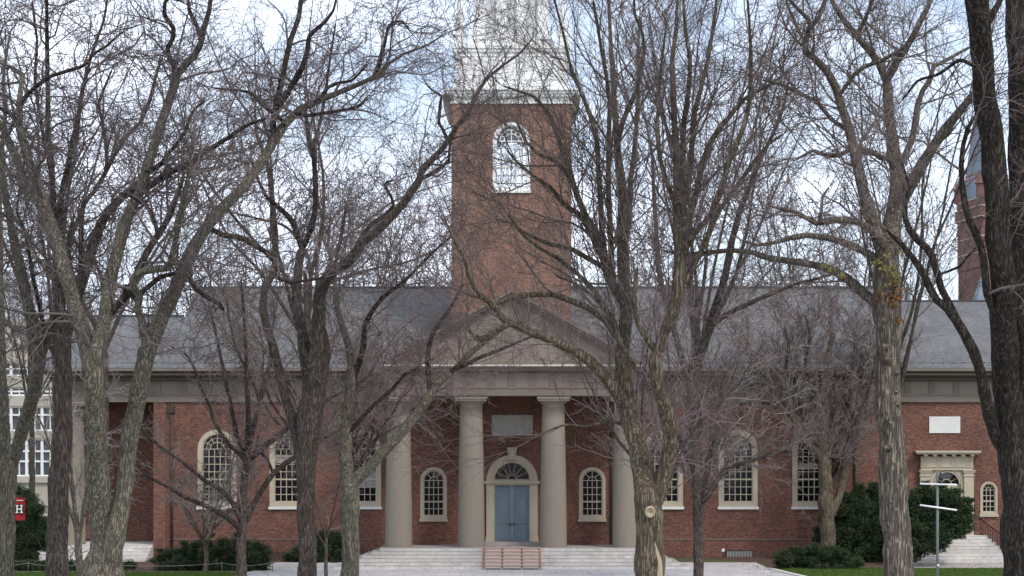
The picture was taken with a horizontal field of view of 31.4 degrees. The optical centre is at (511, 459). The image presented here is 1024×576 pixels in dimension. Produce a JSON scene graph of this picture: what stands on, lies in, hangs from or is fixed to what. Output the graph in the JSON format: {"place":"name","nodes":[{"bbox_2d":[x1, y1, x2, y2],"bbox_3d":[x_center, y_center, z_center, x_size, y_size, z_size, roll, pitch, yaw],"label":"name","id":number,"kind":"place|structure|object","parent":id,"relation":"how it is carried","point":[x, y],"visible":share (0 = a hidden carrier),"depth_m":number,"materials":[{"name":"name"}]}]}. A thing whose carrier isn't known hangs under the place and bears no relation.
{"place":"outdoors","nodes":[
{"label":"outdoors","id":0,"kind":"place"},
{"bbox_2d":[15,571,235,575],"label":"grass","id":1,"kind":"structure","parent":0,"point":[141,573],"depth_m":99.51,"materials":[{"name":"green plant"}]},
{"bbox_2d":[43,479,768,575],"bbox_3d":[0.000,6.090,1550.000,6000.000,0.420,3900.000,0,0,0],"label":"ground","id":2,"kind":"structure","parent":0,"point":[679,559],"depth_m":109.18,"materials":[{"name":"grey concrete"}]},
{"bbox_2d":[3,274,66,515],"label":"office block","id":3,"kind":"structure","parent":2,"relation":"on","point":[42,451],"depth_m":190.00,"materials":[{"name":"concrete"}]},
{"bbox_2d":[6,363,51,475],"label":"window frame","id":4,"kind":"structure","parent":3,"relation":"in","point":[11,414],"depth_m":189.95,"materials":[{"name":"white paint"}]},
{"bbox_2d":[2,205,130,492],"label":"bare tree","id":5,"kind":"object","parent":2,"relation":"on","point":[31,452],"visible":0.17,"depth_m":169.74,"materials":[{"name":"brown plant"}]},
{"bbox_2d":[36,198,263,315],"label":"bare tree","id":6,"kind":"object","parent":2,"relation":"on","point":[143,243],"visible":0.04,"depth_m":149.56,"materials":[{"name":"brown plant"}]},
{"bbox_2d":[15,557,293,570],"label":"mulch bed","id":7,"kind":"object","parent":2,"relation":"on","point":[142,565],"visible":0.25,"depth_m":106.06,"materials":[{"name":"brown soil"}]},
{"bbox_2d":[14,483,47,561],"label":"evergreen shrub","id":8,"kind":"object","parent":7,"relation":"on","point":[31,530],"visible":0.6,"depth_m":104.06,"materials":[{"name":"green plant"}]},
{"bbox_2d":[14,559,83,570],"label":"hedge","id":9,"kind":"object","parent":7,"relation":"on","point":[23,566],"visible":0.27,"depth_m":102.46,"materials":[{"name":"green plant"}]},
{"bbox_2d":[123,558,139,570],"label":"evergreen shrub","id":10,"kind":"object","parent":7,"relation":"on","point":[131,565],"visible":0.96,"depth_m":102.72,"materials":[{"name":"green plant"}]},
{"bbox_2d":[148,532,274,570],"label":"evergreen shrub","id":11,"kind":"object","parent":7,"relation":"on","point":[222,551],"visible":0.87,"depth_m":103.06,"materials":[{"name":"green plant"}]},
{"bbox_2d":[271,552,284,559],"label":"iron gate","id":12,"kind":"structure","parent":7,"relation":"on","point":[276,555],"depth_m":108.98,"materials":[{"name":"black"}]},
{"bbox_2d":[281,529,341,562],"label":"evergreen shrub","id":13,"kind":"object","parent":7,"relation":"on","point":[334,551],"visible":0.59,"depth_m":107.74,"materials":[{"name":"green plant"}]},
{"bbox_2d":[135,145,336,314],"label":"bare tree","id":14,"kind":"object","parent":2,"relation":"on","point":[211,237],"visible":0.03,"depth_m":160.27,"materials":[{"name":"brown plant"}]},
{"bbox_2d":[189,118,439,285],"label":"bare tree","id":15,"kind":"object","parent":2,"relation":"on","point":[266,228],"visible":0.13,"depth_m":146.62,"materials":[{"name":"brown plant"}]},
{"bbox_2d":[309,129,450,285],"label":"bare tree","id":16,"kind":"object","parent":2,"relation":"on","point":[399,214],"visible":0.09,"depth_m":162.37,"materials":[{"name":"brown plant"}]},
{"bbox_2d":[328,158,450,285],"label":"bare tree","id":17,"kind":"object","parent":2,"relation":"on","point":[410,230],"visible":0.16,"depth_m":138.40,"materials":[{"name":"brown plant"}]},
{"bbox_2d":[346,180,450,285],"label":"bare tree","id":18,"kind":"object","parent":2,"relation":"on","point":[412,246],"visible":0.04,"depth_m":147.37,"materials":[{"name":"brown plant"}]},
{"bbox_2d":[15,0,1002,569],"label":"church","id":19,"kind":"structure","parent":2,"relation":"on","point":[583,508],"depth_m":110.60,"materials":[{"name":"red brick"}]},
{"bbox_2d":[196,430,236,508],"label":"window","id":20,"kind":"structure","parent":19,"relation":"in","point":[214,462],"depth_m":110.75,"materials":[{"name":"beige glass"}]},
{"bbox_2d":[268,432,296,508],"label":"window","id":21,"kind":"structure","parent":19,"relation":"in","point":[282,496],"depth_m":110.72,"materials":[{"name":"beige glass"}]},
{"bbox_2d":[353,432,381,508],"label":"window","id":22,"kind":"structure","parent":19,"relation":"in","point":[370,497],"depth_m":110.69,"materials":[{"name":"beige glass"}]},
{"bbox_2d":[419,467,447,521],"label":"window","id":23,"kind":"structure","parent":19,"relation":"in","point":[433,498],"depth_m":110.69,"materials":[{"name":"beige glass"}]},
{"bbox_2d":[495,485,511,540],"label":"door","id":24,"kind":"structure","parent":19,"relation":"in","point":[503,497],"depth_m":110.66,"materials":[{"name":"blue paint"}]},
{"bbox_2d":[492,122,530,192],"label":"window","id":25,"kind":"structure","parent":19,"relation":"in","point":[523,188],"depth_m":111.64,"materials":[{"name":"white paint"}]},
{"bbox_2d":[512,485,528,540],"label":"door","id":26,"kind":"structure","parent":19,"relation":"in","point":[520,493],"depth_m":110.66,"materials":[{"name":"blue paint"}]},
{"bbox_2d":[578,467,606,521],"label":"window","id":27,"kind":"structure","parent":19,"relation":"in","point":[592,481],"depth_m":110.69,"materials":[{"name":"beige glass"}]},
{"bbox_2d":[646,431,683,508],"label":"window","id":28,"kind":"structure","parent":19,"relation":"in","point":[674,499],"depth_m":110.64,"materials":[{"name":"beige glass"}]},
{"bbox_2d":[718,430,758,508],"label":"window","id":29,"kind":"structure","parent":19,"relation":"in","point":[746,489],"depth_m":110.69,"materials":[{"name":"beige glass"}]},
{"bbox_2d":[791,430,830,508],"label":"window","id":30,"kind":"structure","parent":19,"relation":"in","point":[809,485],"depth_m":110.72,"materials":[{"name":"beige glass"}]},
{"bbox_2d":[979,482,998,516],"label":"window","id":31,"kind":"structure","parent":19,"relation":"in","point":[988,490],"depth_m":110.64,"materials":[{"name":"beige glass"}]},
{"bbox_2d":[523,138,671,285],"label":"bare tree","id":32,"kind":"object","parent":2,"relation":"on","point":[586,186],"visible":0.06,"depth_m":147.13,"materials":[{"name":"brown plant"}]},
{"bbox_2d":[587,140,850,285],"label":"bare tree","id":33,"kind":"object","parent":2,"relation":"on","point":[746,245],"visible":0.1,"depth_m":149.07,"materials":[{"name":"brown plant"}]},
{"bbox_2d":[766,567,804,575],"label":"kerb","id":34,"kind":"structure","parent":2,"relation":"on","point":[782,571],"depth_m":101.17,"materials":[{"name":"concrete"}]},
{"bbox_2d":[680,557,915,567],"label":"mulch bed","id":35,"kind":"object","parent":2,"relation":"on","point":[767,561],"visible":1,"depth_m":108.59,"materials":[{"name":"brown soil"}]},
{"bbox_2d":[771,542,863,569],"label":"evergreen shrub","id":36,"kind":"object","parent":35,"relation":"on","point":[837,557],"visible":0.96,"depth_m":104.33,"materials":[{"name":"green plant"}]},
{"bbox_2d":[723,297,914,478],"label":"bare tree","id":37,"kind":"object","parent":35,"relation":"on","point":[800,415],"visible":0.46,"depth_m":108.09,"materials":[{"name":"brown plant"}]},
{"bbox_2d":[716,257,929,560],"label":"bare tree","id":38,"kind":"object","parent":35,"relation":"on","point":[828,505],"visible":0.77,"depth_m":107.30,"materials":[{"name":"brown plant"}]},
{"bbox_2d":[811,481,883,561],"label":"evergreen shrub","id":39,"kind":"object","parent":35,"relation":"on","point":[858,528],"visible":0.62,"depth_m":107.74,"materials":[{"name":"green plant"}]},
{"bbox_2d":[908,480,977,561],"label":"evergreen shrub","id":40,"kind":"object","parent":35,"relation":"on","point":[956,524],"visible":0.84,"depth_m":105.13,"materials":[{"name":"green plant"}]},
{"bbox_2d":[693,105,929,285],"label":"bare tree","id":41,"kind":"object","parent":2,"relation":"on","point":[778,249],"visible":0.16,"depth_m":160.72,"materials":[{"name":"brown plant"}]},
{"bbox_2d":[745,141,977,296],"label":"bare tree","id":42,"kind":"object","parent":2,"relation":"on","point":[834,283],"visible":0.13,"depth_m":145.50,"materials":[{"name":"brown plant"}]},
{"bbox_2d":[855,193,987,299],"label":"bare tree","id":43,"kind":"object","parent":2,"relation":"on","point":[939,263],"visible":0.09,"depth_m":148.78,"materials":[{"name":"brown plant"}]},
{"bbox_2d":[953,112,1008,299],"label":"brick hall tower","id":44,"kind":"structure","parent":2,"relation":"on","point":[975,185],"depth_m":233.61,"materials":[{"name":"red brick"}]},
{"bbox_2d":[0,0,1008,316],"label":"sky","id":45,"kind":"structure","parent":0,"point":[272,22],"materials":[{"name":"white"}]},
{"bbox_2d":[247,562,793,575],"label":"pavement","id":46,"kind":"structure","parent":0,"point":[710,568],"depth_m":102.32,"materials":[{"name":"grey concrete"}]},
{"bbox_2d":[0,0,179,575],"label":"bare tree","id":47,"kind":"object","parent":46,"relation":"on","point":[10,454],"visible":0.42,"depth_m":51.35,"materials":[{"name":"brown plant"}]},
{"bbox_2d":[0,0,308,575],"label":"bare tree","id":48,"kind":"object","parent":46,"relation":"on","point":[58,505],"visible":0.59,"depth_m":49.43,"materials":[{"name":"brown plant"}]},
{"bbox_2d":[110,239,411,575],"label":"bare tree","id":49,"kind":"object","parent":46,"relation":"on","point":[241,511],"visible":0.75,"depth_m":78.26,"materials":[{"name":"brown plant"}]},
{"bbox_2d":[0,0,527,575],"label":"bare tree","id":50,"kind":"object","parent":46,"relation":"on","point":[108,524],"visible":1,"depth_m":43.88,"materials":[{"name":"brown plant"}]},
{"bbox_2d":[26,0,541,342],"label":"bare tree","id":51,"kind":"object","parent":46,"relation":"on","point":[308,309],"visible":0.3,"depth_m":87.58,"materials":[{"name":"brown plant"}]},
{"bbox_2d":[148,246,454,496],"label":"bare tree","id":52,"kind":"object","parent":46,"relation":"on","point":[294,403],"visible":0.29,"depth_m":92.93,"materials":[{"name":"brown plant"}]},
{"bbox_2d":[271,429,373,575],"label":"bare tree","id":53,"kind":"object","parent":46,"relation":"on","point":[326,534],"visible":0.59,"depth_m":84.93,"materials":[{"name":"brown plant"}]},
{"bbox_2d":[209,278,489,484],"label":"bare tree","id":54,"kind":"object","parent":46,"relation":"on","point":[365,430],"visible":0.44,"depth_m":95.77,"materials":[{"name":"brown plant"}]},
{"bbox_2d":[182,0,587,575],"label":"bare tree","id":55,"kind":"object","parent":46,"relation":"on","point":[305,419],"visible":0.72,"depth_m":59.75,"materials":[{"name":"brown plant"}]},
{"bbox_2d":[287,135,607,575],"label":"bare tree","id":56,"kind":"object","parent":46,"relation":"on","point":[351,480],"visible":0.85,"depth_m":60.79,"materials":[{"name":"brown plant"}]},
{"bbox_2d":[319,0,896,575],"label":"bare tree","id":57,"kind":"object","parent":46,"relation":"on","point":[599,228],"visible":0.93,"depth_m":48.34,"materials":[{"name":"brown plant"}]},
{"bbox_2d":[518,258,809,493],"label":"bare tree","id":58,"kind":"object","parent":46,"relation":"on","point":[690,432],"visible":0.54,"depth_m":77.74,"materials":[{"name":"brown plant"}]},
{"bbox_2d":[483,0,918,575],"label":"bare tree","id":59,"kind":"object","parent":46,"relation":"on","point":[699,498],"visible":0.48,"depth_m":81.09,"materials":[{"name":"brown plant"}]},
{"bbox_2d":[579,306,827,489],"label":"bare tree","id":60,"kind":"object","parent":46,"relation":"on","point":[740,440],"visible":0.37,"depth_m":96.53,"materials":[{"name":"brown plant"}]},
{"bbox_2d":[536,0,898,569],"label":"bare tree","id":61,"kind":"object","parent":46,"relation":"on","point":[693,246],"visible":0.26,"depth_m":91.58,"materials":[{"name":"brown plant"}]},
{"bbox_2d":[566,0,1008,575],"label":"bare tree","id":62,"kind":"object","parent":46,"relation":"on","point":[884,300],"visible":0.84,"depth_m":45.83,"materials":[{"name":"brown plant"}]},
{"bbox_2d":[752,0,1023,575],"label":"bare tree","id":63,"kind":"object","parent":46,"relation":"on","point":[1003,239],"visible":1,"depth_m":37.28,"materials":[{"name":"brown plant"}]},
{"bbox_2d":[920,473,956,575],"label":"flood lamp post","id":64,"kind":"object","parent":46,"relation":"on","point":[943,476],"visible":1,"depth_m":59.96,"materials":[{"name":"grey metal"}]},
{"bbox_2d":[775,567,1002,575],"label":"lawn","id":65,"kind":"structure","parent":0,"point":[875,568],"depth_m":104.03,"materials":[{"name":"green plant"}]},
{"bbox_2d":[17,557,1002,575],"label":"fallen leaves","id":66,"kind":"object","parent":65,"relation":"on","point":[610,574],"visible":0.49,"depth_m":103.76,"materials":[{"name":"brown plant"}]},
{"bbox_2d":[851,556,865,565],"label":"evergreen shrub","id":67,"kind":"object","parent":65,"relation":"on","point":[858,561],"visible":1,"depth_m":103.42,"materials":[{"name":"green plant"}]},
{"bbox_2d":[765,0,1008,395],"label":"bare tree","id":68,"kind":"object","parent":65,"relation":"on","point":[903,369],"visible":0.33,"depth_m":83.39,"materials":[{"name":"brown plant"}]},
{"bbox_2d":[913,562,1003,567],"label":"path","id":69,"kind":"structure","parent":0,"point":[959,564],"depth_m":106.49,"materials":[{"name":"concrete"}]},
{"label":"lawn","id":70,"kind":"structure","parent":0,"visible":0},
{"bbox_2d":[15,497,24,520],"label":"banner","id":71,"kind":"object","parent":70,"relation":"on","point":[20,509],"visible":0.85,"depth_m":95.97,"materials":[{"name":"red fabric"}]},
{"bbox_2d":[6,323,141,575],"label":"bare tree","id":72,"kind":"object","parent":70,"relation":"on","point":[74,515],"visible":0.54,"depth_m":69.88,"materials":[{"name":"brown plant"}]},
{"bbox_2d":[0,0,250,447],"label":"bare tree","id":73,"kind":"object","parent":70,"relation":"on","point":[101,171],"visible":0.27,"depth_m":83.55,"materials":[{"name":"brown plant"}]},
{"bbox_2d":[18,561,272,573],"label":"rope barrier","id":74,"kind":"object","parent":70,"relation":"on","point":[180,565],"visible":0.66,"depth_m":99.59,"materials":[{"name":"fabric"}]},
{"bbox_2d":[0,0,378,471],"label":"bare tree","id":75,"kind":"object","parent":70,"relation":"on","point":[107,368],"visible":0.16,"depth_m":76.97,"materials":[{"name":"brown plant"}]},
{"bbox_2d":[136,420,269,572],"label":"bare tree","id":76,"kind":"object","parent":70,"relation":"on","point":[203,536],"visible":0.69,"depth_m":100.70,"materials":[{"name":"brown plant"}]}
]}

